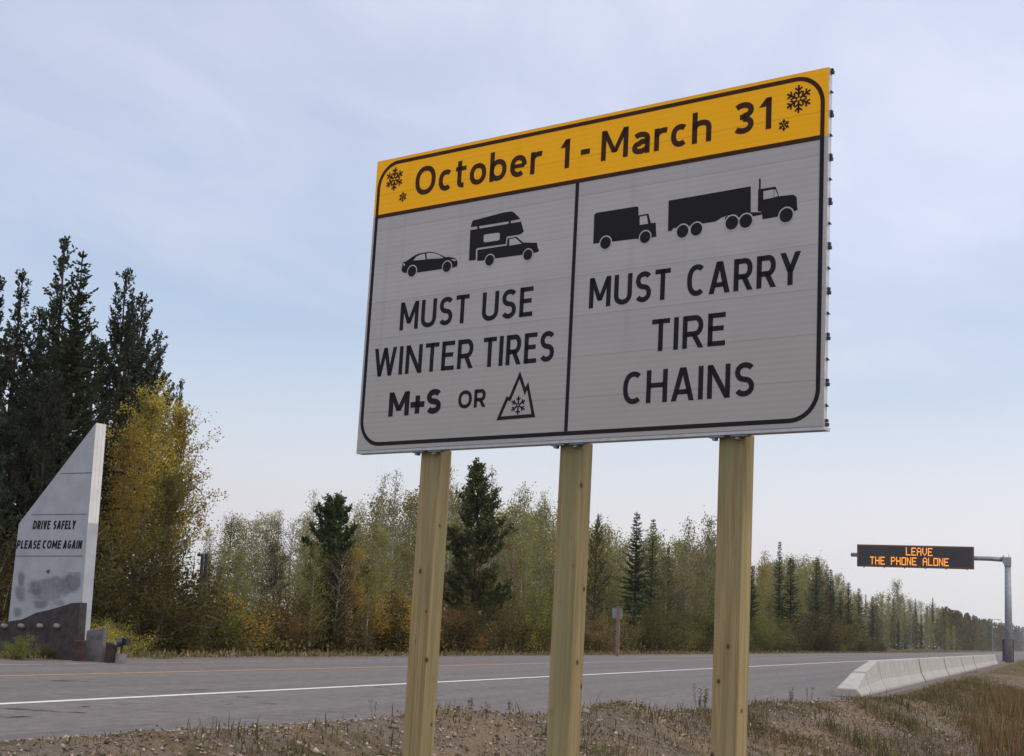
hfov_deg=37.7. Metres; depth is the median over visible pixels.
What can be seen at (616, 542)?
aspen tree
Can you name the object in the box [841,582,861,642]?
spruce tree
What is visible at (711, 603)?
aspen tree
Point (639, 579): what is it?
aspen tree
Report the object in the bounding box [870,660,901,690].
concrete barrier
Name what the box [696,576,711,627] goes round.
aspen tree
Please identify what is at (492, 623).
aspen tree
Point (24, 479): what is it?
pine tree
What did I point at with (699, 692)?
dry weed
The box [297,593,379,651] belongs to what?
bush
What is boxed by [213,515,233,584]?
aspen tree
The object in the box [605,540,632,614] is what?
aspen tree
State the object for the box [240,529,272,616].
aspen tree
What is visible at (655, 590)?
aspen tree
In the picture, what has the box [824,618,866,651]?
bush
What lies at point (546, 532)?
aspen tree
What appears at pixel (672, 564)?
aspen tree
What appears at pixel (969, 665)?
concrete barrier
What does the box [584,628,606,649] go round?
bush
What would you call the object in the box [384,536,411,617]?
aspen tree
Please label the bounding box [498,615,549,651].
bush
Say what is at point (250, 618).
bush
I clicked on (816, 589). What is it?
spruce tree
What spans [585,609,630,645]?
bush
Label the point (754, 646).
bush
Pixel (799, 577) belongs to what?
aspen tree
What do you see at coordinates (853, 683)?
concrete barrier
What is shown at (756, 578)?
aspen tree
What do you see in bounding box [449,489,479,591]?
aspen tree
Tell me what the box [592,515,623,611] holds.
aspen tree
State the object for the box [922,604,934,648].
aspen tree
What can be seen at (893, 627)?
spruce tree
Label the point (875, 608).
aspen tree
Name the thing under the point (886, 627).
aspen tree
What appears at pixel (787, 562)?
aspen tree
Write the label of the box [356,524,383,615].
aspen tree
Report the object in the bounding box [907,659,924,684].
concrete barrier
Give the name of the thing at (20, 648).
bush
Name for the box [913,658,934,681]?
concrete barrier
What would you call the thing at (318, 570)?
aspen tree
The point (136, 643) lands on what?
bush
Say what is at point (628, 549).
aspen tree
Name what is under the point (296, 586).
aspen tree
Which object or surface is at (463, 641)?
bush
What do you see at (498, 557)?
aspen tree
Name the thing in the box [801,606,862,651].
bush
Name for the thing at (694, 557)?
aspen tree
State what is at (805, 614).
aspen tree
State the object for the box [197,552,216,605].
aspen tree
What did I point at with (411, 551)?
aspen tree
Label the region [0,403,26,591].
pine tree
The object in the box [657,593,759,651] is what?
bush
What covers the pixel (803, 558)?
aspen tree
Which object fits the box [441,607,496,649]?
bush
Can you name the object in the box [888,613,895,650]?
aspen tree
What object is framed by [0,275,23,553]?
pine tree
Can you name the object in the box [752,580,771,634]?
aspen tree
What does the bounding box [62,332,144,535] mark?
pine tree
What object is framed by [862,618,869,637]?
aspen tree
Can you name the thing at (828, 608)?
aspen tree
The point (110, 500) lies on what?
pine tree
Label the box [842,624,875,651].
bush
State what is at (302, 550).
aspen tree
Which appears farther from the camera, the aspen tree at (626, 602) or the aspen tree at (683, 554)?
the aspen tree at (683, 554)
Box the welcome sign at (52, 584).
[0,423,105,659]
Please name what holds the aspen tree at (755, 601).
on the ground at (114, 749)
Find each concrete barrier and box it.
[832,672,871,697]
[852,661,885,694]
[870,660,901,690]
[894,659,913,687]
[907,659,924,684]
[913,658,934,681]
[929,658,941,678]
[934,657,948,677]
[943,657,954,675]
[950,657,960,674]
[951,656,964,672]
[961,656,969,671]
[965,656,973,670]
[970,656,976,669]
[972,655,980,668]
[974,655,982,667]
[980,655,985,667]
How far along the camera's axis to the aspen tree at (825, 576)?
247.37 m
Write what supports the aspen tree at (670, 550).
on the ground at (114, 749)
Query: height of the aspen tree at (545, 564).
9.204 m
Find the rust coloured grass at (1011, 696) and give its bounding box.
[932,679,1023,755]
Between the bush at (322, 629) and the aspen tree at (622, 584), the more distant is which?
the aspen tree at (622, 584)
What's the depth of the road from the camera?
26.44 m
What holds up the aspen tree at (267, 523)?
on the ground at (114, 749)
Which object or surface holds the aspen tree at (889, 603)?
on the ground at (114, 749)
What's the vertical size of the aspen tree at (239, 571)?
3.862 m
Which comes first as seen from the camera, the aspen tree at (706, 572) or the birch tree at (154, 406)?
the birch tree at (154, 406)
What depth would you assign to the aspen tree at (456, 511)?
90.45 m
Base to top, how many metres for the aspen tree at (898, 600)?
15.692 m
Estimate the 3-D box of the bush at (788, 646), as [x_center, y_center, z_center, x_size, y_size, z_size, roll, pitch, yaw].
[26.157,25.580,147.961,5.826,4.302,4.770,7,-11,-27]
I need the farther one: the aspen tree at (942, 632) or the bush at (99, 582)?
the aspen tree at (942, 632)
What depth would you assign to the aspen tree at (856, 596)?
269.71 m
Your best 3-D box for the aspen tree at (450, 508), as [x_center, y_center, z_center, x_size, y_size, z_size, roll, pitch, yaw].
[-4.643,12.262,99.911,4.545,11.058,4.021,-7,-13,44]
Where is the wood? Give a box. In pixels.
[938,606,1023,650]
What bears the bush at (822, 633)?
on the ground at (114, 749)
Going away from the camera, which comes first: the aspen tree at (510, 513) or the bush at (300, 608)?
the bush at (300, 608)
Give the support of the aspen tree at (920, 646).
on the ground at (114, 749)
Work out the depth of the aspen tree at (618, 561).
119.79 m
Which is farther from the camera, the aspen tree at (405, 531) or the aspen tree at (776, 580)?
the aspen tree at (776, 580)
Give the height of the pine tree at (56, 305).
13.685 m
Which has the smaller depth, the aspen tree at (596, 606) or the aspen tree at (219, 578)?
the aspen tree at (219, 578)
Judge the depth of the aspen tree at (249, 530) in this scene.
82.43 m
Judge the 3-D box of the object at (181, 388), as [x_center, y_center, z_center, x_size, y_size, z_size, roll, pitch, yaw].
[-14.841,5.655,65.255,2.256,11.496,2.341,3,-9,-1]
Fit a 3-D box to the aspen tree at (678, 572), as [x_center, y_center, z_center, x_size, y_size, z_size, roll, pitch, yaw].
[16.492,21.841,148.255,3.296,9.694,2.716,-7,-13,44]
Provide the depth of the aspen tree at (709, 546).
186.21 m
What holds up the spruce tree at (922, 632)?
on the ground at (114, 749)
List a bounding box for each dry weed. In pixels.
[467,697,472,711]
[692,684,702,709]
[703,687,709,705]
[788,686,793,702]
[828,713,834,728]
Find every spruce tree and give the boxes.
[8,250,125,595]
[603,512,658,641]
[636,519,668,642]
[663,547,675,630]
[750,567,760,636]
[769,542,790,631]
[776,558,806,647]
[802,558,836,648]
[822,569,839,632]
[835,592,847,630]
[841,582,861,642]
[854,589,867,639]
[865,596,881,649]
[889,601,899,648]
[894,617,901,649]
[911,599,920,650]
[918,614,925,648]
[928,598,937,649]
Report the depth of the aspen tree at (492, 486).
91.54 m
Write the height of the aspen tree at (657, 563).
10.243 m
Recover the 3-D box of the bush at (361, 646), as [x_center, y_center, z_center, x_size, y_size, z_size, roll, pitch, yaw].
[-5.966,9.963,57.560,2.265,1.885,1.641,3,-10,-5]
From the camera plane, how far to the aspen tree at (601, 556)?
122.40 m
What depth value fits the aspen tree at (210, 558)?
63.24 m
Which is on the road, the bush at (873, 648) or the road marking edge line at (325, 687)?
the road marking edge line at (325, 687)
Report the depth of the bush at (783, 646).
146.60 m
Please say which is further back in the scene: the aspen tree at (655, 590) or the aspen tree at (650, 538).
the aspen tree at (650, 538)
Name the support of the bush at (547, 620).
on the ground at (114, 749)
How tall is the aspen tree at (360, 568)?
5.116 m
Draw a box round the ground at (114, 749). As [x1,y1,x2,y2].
[0,626,1023,755]
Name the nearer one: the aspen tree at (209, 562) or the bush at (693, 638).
the aspen tree at (209, 562)
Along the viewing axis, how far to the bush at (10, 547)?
39.26 m
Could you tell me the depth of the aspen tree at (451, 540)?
89.61 m
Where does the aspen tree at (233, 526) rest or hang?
on the ground at (114, 749)
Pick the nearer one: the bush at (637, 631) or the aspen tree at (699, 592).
the bush at (637, 631)
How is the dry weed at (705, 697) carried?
on the ground at (114, 749)
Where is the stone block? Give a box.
[85,627,107,661]
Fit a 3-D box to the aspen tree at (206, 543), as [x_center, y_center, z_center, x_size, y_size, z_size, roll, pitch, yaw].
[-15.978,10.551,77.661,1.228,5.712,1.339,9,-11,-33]
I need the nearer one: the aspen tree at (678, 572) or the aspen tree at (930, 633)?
the aspen tree at (678, 572)
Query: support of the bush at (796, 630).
on the ground at (114, 749)
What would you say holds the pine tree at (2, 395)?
on the ground at (114, 749)
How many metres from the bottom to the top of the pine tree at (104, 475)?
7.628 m
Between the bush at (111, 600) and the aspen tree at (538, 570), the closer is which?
the bush at (111, 600)
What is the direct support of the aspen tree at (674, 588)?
on the ground at (114, 749)
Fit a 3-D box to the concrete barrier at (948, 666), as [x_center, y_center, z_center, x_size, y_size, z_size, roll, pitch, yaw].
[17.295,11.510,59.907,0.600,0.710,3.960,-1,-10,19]
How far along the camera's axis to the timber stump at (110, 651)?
32.48 m
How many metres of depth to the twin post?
47.97 m
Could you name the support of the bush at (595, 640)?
on the ground at (114, 749)
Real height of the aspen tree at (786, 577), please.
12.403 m
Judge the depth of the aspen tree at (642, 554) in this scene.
130.34 m
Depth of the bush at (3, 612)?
38.80 m
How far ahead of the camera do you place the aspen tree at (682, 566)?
142.37 m
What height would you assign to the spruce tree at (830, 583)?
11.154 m
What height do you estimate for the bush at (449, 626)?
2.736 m
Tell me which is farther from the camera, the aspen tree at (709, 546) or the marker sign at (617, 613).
the aspen tree at (709, 546)
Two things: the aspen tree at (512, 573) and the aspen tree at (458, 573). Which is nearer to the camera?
the aspen tree at (458, 573)
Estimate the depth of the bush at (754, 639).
137.59 m
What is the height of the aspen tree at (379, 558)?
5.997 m
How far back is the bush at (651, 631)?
100.00 m
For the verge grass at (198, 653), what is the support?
on the ground at (114, 749)
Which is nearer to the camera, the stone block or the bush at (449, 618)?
the stone block
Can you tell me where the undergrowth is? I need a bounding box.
[0,597,815,656]
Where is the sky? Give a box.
[0,0,1023,646]
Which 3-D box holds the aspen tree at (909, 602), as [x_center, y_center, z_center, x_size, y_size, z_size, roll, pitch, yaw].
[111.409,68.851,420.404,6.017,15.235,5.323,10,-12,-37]
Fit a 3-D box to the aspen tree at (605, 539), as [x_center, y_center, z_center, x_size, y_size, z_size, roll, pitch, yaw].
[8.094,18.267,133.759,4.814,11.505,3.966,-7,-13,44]
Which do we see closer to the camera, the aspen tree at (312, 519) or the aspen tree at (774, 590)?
the aspen tree at (312, 519)
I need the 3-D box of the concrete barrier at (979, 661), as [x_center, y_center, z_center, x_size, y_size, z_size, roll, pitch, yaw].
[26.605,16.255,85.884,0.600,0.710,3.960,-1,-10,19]
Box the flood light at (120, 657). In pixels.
[115,637,130,663]
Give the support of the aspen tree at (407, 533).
on the ground at (114, 749)
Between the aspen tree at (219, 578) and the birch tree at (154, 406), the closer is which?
the birch tree at (154, 406)
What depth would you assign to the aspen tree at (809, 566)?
245.62 m
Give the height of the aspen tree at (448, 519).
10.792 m
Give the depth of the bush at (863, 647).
206.54 m
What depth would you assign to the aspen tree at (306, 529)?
70.17 m
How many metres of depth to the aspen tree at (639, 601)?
116.54 m
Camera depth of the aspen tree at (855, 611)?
220.36 m
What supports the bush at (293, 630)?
on the ground at (114, 749)
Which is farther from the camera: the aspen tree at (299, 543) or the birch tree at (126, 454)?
the aspen tree at (299, 543)
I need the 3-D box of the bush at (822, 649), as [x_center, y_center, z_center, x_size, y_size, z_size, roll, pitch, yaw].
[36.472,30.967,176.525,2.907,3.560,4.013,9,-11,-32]
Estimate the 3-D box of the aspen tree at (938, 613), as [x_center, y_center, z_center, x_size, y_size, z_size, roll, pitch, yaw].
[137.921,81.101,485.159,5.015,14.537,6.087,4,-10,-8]
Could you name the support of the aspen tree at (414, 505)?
on the ground at (114, 749)
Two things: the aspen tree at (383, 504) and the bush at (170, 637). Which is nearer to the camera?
the bush at (170, 637)
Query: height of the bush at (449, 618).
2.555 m
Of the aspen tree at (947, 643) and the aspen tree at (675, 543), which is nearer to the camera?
the aspen tree at (675, 543)
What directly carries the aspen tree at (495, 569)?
on the ground at (114, 749)
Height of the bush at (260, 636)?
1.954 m
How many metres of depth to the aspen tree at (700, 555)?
173.16 m
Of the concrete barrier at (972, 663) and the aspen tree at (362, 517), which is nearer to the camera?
the concrete barrier at (972, 663)
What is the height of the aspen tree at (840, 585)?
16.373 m
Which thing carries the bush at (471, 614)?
on the ground at (114, 749)
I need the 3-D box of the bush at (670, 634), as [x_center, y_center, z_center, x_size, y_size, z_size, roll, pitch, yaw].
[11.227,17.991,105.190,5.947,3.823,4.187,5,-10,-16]
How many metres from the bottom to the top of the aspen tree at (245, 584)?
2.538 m
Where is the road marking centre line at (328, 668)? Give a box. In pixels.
[6,653,969,675]
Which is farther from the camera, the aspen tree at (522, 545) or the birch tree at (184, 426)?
the aspen tree at (522, 545)
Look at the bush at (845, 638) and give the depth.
194.16 m
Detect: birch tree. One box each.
[96,417,166,594]
[100,376,217,615]
[109,463,209,592]
[136,393,227,576]
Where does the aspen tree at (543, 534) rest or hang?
on the ground at (114, 749)
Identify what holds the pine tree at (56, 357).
on the ground at (114, 749)
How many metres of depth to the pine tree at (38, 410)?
45.13 m
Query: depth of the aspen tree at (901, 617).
336.26 m
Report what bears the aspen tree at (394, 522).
on the ground at (114, 749)
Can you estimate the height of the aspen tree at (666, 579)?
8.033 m
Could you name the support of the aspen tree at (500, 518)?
on the ground at (114, 749)
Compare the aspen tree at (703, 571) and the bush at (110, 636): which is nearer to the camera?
the bush at (110, 636)
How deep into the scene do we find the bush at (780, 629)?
146.77 m
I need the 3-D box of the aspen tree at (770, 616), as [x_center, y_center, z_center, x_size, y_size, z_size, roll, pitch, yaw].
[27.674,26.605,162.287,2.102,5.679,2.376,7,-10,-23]
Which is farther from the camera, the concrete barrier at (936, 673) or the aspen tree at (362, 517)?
the aspen tree at (362, 517)
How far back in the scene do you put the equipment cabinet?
142.05 m
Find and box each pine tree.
[0,235,98,492]
[0,268,42,598]
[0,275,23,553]
[0,324,11,467]
[0,342,104,540]
[0,368,77,605]
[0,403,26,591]
[0,407,39,599]
[0,428,47,564]
[0,474,16,598]
[6,306,69,525]
[27,331,117,472]
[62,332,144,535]
[70,267,168,586]
[70,407,116,569]
[81,291,180,605]
[95,474,136,599]
[97,427,131,596]
[108,376,162,587]
[125,329,193,602]
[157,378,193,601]
[295,491,370,648]
[443,457,518,634]
[585,513,611,630]
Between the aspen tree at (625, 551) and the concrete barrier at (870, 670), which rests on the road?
the concrete barrier at (870, 670)
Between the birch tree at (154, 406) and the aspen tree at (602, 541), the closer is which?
the birch tree at (154, 406)
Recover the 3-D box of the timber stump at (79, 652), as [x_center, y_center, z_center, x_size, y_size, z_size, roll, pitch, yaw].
[-9.441,6.092,32.693,0.335,0.761,0.138,-4,-11,32]
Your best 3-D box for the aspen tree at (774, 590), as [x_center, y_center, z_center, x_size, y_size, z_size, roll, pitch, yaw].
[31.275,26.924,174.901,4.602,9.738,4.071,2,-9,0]
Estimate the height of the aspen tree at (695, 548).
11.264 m
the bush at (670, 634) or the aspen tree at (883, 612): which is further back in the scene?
the aspen tree at (883, 612)
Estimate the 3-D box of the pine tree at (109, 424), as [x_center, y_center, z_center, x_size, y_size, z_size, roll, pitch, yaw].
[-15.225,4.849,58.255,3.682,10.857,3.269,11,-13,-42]
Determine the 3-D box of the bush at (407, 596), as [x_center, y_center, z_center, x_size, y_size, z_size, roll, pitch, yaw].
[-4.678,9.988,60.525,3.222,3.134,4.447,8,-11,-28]
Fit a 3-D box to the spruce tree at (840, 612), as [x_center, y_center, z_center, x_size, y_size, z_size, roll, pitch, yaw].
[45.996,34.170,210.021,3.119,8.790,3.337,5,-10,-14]
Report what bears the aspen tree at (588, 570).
on the ground at (114, 749)
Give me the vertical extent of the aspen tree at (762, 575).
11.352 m
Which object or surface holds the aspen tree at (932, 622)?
on the ground at (114, 749)
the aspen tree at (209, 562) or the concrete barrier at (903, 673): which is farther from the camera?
the aspen tree at (209, 562)
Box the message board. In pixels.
[851,544,1012,662]
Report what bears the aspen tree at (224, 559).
on the ground at (114, 749)
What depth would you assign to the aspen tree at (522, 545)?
90.95 m
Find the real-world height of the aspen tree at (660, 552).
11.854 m
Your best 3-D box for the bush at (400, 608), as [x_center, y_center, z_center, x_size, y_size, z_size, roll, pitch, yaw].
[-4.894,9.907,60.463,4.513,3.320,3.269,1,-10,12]
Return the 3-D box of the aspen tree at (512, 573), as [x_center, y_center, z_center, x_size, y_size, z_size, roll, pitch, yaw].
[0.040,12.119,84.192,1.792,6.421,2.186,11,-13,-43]
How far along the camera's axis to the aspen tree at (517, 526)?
119.12 m
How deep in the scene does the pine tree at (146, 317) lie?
58.03 m
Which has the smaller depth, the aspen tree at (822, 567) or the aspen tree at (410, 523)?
the aspen tree at (410, 523)
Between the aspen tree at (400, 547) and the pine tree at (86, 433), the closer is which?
the pine tree at (86, 433)
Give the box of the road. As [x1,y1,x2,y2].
[0,652,1023,740]
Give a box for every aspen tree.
[194,529,213,584]
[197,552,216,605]
[198,545,220,589]
[199,523,217,590]
[203,509,258,615]
[208,534,235,607]
[209,562,232,626]
[212,513,256,606]
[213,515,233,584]
[223,548,260,618]
[231,518,264,608]
[234,578,258,614]
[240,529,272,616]
[242,511,292,614]
[244,518,290,618]
[254,540,293,618]
[257,547,292,609]
[267,508,290,596]
[275,509,317,595]
[276,519,302,602]
[278,511,319,614]
[284,566,306,633]
[285,514,314,607]
[292,538,332,647]
[295,489,317,565]
[305,538,327,590]
[309,550,368,648]
[330,514,369,604]
[333,543,370,648]
[343,536,372,622]
[348,499,378,588]
[351,547,394,644]
[356,487,392,605]
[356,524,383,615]
[358,520,400,620]
[362,487,411,596]
[366,466,393,603]
[370,494,410,617]
[370,527,411,616]
[381,470,410,606]
[381,520,415,617]
[383,488,417,600]
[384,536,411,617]
[388,490,452,603]
[390,519,447,620]
[402,486,418,592]
[442,483,463,611]
[442,524,475,614]
[442,525,463,617]
[442,564,463,624]
[443,491,471,620]
[443,503,459,610]
[444,464,458,623]
[447,485,469,557]
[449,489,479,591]
[454,556,483,624]
[465,557,489,614]
[480,465,503,598]
[480,547,506,621]
[483,509,505,576]
[486,516,510,631]
[486,582,503,626]
[487,502,516,565]
[491,513,525,625]
[494,481,545,623]
[495,536,529,627]
[496,495,523,621]
[499,501,529,620]
[505,513,549,612]
[509,537,531,618]
[510,506,554,633]
[514,536,554,628]
[516,488,557,625]
[516,559,539,621]
[525,521,556,616]
[532,512,555,613]
[532,520,553,621]
[540,562,554,624]
[546,508,556,586]
[585,532,615,631]
[585,550,609,629]
[587,530,622,629]
[588,528,617,617]
[589,517,614,607]
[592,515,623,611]
[593,518,615,595]
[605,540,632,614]
[605,583,624,629]
[606,545,633,621]
[611,527,625,587]
[615,559,629,626]
[616,570,642,625]
[620,532,633,568]
[626,532,645,574]
[626,558,647,629]
[633,534,654,611]
[636,572,647,627]
[641,527,675,605]
[644,534,675,612]
[644,537,664,605]
[644,570,662,626]
[654,551,685,633]
[656,554,685,628]
[664,539,674,630]
[668,535,698,602]
[669,543,697,628]
[669,554,685,601]
[669,565,683,629]
[671,512,709,628]
[672,538,695,603]
[672,581,699,632]
[675,544,713,628]
[685,535,704,586]
[687,574,711,633]
[689,552,715,606]
[690,505,716,625]
[692,543,706,574]
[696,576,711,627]
[698,532,716,606]
[702,544,715,605]
[702,586,714,631]
[750,585,770,626]
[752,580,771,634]
[753,551,775,638]
[754,558,773,596]
[754,561,773,604]
[757,599,774,637]
[762,592,777,627]
[763,562,784,618]
[765,556,798,629]
[767,570,798,618]
[781,552,800,597]
[782,564,793,603]
[783,590,792,630]
[784,554,807,594]
[785,568,813,620]
[789,572,805,637]
[792,589,807,635]
[796,563,814,623]
[797,553,815,604]
[799,599,810,641]
[801,557,824,597]
[801,580,818,633]
[804,558,843,614]
[804,576,833,628]
[809,550,824,604]
[821,589,839,628]
[822,564,835,617]
[828,573,845,624]
[828,593,842,624]
[834,568,846,615]
[834,588,846,619]
[845,592,863,631]
[850,601,862,640]
[852,594,864,619]
[861,600,870,637]
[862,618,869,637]
[867,603,881,644]
[873,591,890,634]
[876,598,891,643]
[879,603,894,648]
[882,621,891,646]
[884,589,892,632]
[886,578,913,647]
[887,593,907,639]
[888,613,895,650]
[895,596,910,646]
[900,616,907,648]
[904,626,913,648]
[905,601,918,648]
[906,598,919,643]
[910,613,920,649]
[913,603,920,646]
[916,624,923,647]
[917,597,925,645]
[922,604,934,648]
[922,611,932,649]
[925,607,937,646]
[926,620,934,649]
[933,608,941,649]
[934,618,939,648]
[936,616,947,650]
[943,627,951,649]
[951,625,957,650]
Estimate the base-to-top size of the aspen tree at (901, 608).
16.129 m
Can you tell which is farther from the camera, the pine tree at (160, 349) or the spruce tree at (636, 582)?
the spruce tree at (636, 582)
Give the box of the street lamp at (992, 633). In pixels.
[992,619,1000,652]
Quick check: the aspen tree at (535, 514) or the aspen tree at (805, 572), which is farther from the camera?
the aspen tree at (805, 572)
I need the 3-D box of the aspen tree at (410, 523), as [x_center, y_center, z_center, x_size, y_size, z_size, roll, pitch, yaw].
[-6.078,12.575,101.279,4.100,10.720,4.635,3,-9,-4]
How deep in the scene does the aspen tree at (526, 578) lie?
89.41 m
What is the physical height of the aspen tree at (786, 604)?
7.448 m
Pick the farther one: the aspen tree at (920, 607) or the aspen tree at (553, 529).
the aspen tree at (920, 607)
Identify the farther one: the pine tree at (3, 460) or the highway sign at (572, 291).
the pine tree at (3, 460)
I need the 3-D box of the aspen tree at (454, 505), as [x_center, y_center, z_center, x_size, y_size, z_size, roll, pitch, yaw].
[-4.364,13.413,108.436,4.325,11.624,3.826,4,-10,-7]
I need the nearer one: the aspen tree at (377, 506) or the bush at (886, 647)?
the aspen tree at (377, 506)
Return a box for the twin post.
[197,553,207,629]
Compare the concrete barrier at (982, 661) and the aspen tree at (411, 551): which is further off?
the concrete barrier at (982, 661)
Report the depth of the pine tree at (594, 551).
96.99 m
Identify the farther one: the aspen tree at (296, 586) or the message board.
the message board
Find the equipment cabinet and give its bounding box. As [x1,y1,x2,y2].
[1001,638,1014,661]
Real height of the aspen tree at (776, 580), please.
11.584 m
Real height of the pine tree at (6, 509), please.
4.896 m
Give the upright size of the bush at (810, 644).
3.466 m
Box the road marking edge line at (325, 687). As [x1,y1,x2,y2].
[0,655,971,703]
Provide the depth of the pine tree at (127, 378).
52.78 m
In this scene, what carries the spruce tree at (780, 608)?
on the ground at (114, 749)
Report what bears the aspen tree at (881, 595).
on the ground at (114, 749)
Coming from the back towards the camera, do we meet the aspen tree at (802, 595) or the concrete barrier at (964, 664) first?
the aspen tree at (802, 595)
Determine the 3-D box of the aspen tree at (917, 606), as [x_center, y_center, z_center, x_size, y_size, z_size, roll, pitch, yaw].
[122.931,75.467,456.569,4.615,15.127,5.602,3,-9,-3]
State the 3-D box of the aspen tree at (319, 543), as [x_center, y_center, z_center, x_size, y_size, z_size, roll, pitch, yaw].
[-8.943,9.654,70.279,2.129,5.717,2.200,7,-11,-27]
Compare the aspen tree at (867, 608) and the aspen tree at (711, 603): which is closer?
the aspen tree at (711, 603)
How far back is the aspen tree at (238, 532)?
79.21 m
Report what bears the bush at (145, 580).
on the ground at (114, 749)
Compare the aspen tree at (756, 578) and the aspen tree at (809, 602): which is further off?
the aspen tree at (756, 578)
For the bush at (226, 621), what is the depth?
46.78 m
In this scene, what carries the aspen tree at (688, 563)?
on the ground at (114, 749)
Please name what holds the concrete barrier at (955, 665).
on the road
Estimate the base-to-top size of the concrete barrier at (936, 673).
0.710 m
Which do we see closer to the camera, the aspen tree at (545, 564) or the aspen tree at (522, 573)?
the aspen tree at (522, 573)
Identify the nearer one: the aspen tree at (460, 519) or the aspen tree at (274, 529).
the aspen tree at (274, 529)
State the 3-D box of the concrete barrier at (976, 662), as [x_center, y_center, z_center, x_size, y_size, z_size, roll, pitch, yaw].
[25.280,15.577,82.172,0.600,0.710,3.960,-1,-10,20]
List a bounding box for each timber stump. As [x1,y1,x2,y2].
[72,640,85,660]
[104,642,116,662]
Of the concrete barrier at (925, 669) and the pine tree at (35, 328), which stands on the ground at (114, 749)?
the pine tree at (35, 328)
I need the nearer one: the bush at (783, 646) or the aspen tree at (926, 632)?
the bush at (783, 646)
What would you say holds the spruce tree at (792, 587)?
on the ground at (114, 749)
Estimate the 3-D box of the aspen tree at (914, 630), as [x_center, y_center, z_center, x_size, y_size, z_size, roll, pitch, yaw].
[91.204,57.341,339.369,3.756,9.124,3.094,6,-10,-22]
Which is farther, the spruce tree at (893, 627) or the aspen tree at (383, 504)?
the spruce tree at (893, 627)
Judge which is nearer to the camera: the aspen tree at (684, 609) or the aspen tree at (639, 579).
the aspen tree at (684, 609)
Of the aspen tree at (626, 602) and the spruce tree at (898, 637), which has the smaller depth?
the aspen tree at (626, 602)
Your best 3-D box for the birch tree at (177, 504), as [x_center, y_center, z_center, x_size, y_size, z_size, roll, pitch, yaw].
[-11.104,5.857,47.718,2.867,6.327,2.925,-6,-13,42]
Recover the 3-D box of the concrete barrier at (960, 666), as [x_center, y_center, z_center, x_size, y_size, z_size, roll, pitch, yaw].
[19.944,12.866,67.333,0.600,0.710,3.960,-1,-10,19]
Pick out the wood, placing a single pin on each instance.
(975, 633)
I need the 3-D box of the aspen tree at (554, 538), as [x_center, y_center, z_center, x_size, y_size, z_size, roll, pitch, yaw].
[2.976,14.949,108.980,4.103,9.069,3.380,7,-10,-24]
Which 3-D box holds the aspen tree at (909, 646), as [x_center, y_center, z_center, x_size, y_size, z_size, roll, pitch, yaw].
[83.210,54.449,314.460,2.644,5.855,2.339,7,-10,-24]
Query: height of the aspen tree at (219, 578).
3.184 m
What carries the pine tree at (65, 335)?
on the ground at (114, 749)
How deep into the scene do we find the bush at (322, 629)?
55.26 m
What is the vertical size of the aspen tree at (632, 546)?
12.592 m
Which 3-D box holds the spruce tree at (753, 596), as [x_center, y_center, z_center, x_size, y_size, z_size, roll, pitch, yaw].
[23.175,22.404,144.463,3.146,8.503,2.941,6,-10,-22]
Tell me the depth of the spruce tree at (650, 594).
112.39 m
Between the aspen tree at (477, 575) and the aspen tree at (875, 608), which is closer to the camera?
the aspen tree at (477, 575)
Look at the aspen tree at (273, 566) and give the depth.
60.23 m
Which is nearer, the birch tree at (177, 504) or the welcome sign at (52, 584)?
the welcome sign at (52, 584)
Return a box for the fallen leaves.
[12,682,1021,755]
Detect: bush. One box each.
[0,512,98,622]
[0,561,14,621]
[0,633,40,659]
[27,641,54,658]
[90,508,194,629]
[90,586,197,654]
[90,615,172,656]
[90,618,157,653]
[91,556,185,636]
[91,583,222,656]
[92,546,302,654]
[93,538,234,650]
[139,571,296,655]
[161,598,237,653]
[197,592,288,653]
[208,586,283,650]
[229,587,326,653]
[244,589,318,652]
[246,611,272,648]
[269,586,337,652]
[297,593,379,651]
[330,580,446,651]
[331,614,386,651]
[349,582,444,652]
[369,586,447,652]
[411,607,458,643]
[439,604,468,655]
[440,602,490,653]
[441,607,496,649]
[442,596,507,651]
[477,603,539,654]
[485,585,552,650]
[488,599,551,652]
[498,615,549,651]
[584,603,645,652]
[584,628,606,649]
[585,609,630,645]
[595,607,651,650]
[625,595,696,651]
[629,624,662,651]
[640,608,705,651]
[655,627,691,650]
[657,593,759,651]
[675,628,706,649]
[698,610,713,637]
[749,609,794,651]
[749,617,785,650]
[749,639,762,651]
[753,614,800,651]
[767,617,804,651]
[770,625,802,651]
[775,614,820,651]
[794,626,819,650]
[795,608,861,651]
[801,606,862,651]
[809,626,835,651]
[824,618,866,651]
[831,621,859,650]
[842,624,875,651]
[850,632,875,651]
[858,633,876,650]
[868,641,881,650]
[873,642,888,651]
[875,639,888,650]
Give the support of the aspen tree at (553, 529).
on the ground at (114, 749)
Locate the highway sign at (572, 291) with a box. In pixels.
[356,67,834,755]
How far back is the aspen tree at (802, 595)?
195.89 m
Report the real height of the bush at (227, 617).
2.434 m
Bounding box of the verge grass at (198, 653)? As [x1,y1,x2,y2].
[0,648,966,658]
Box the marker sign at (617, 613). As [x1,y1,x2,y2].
[612,607,622,655]
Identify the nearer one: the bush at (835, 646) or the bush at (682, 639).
the bush at (682, 639)
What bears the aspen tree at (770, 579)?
on the ground at (114, 749)

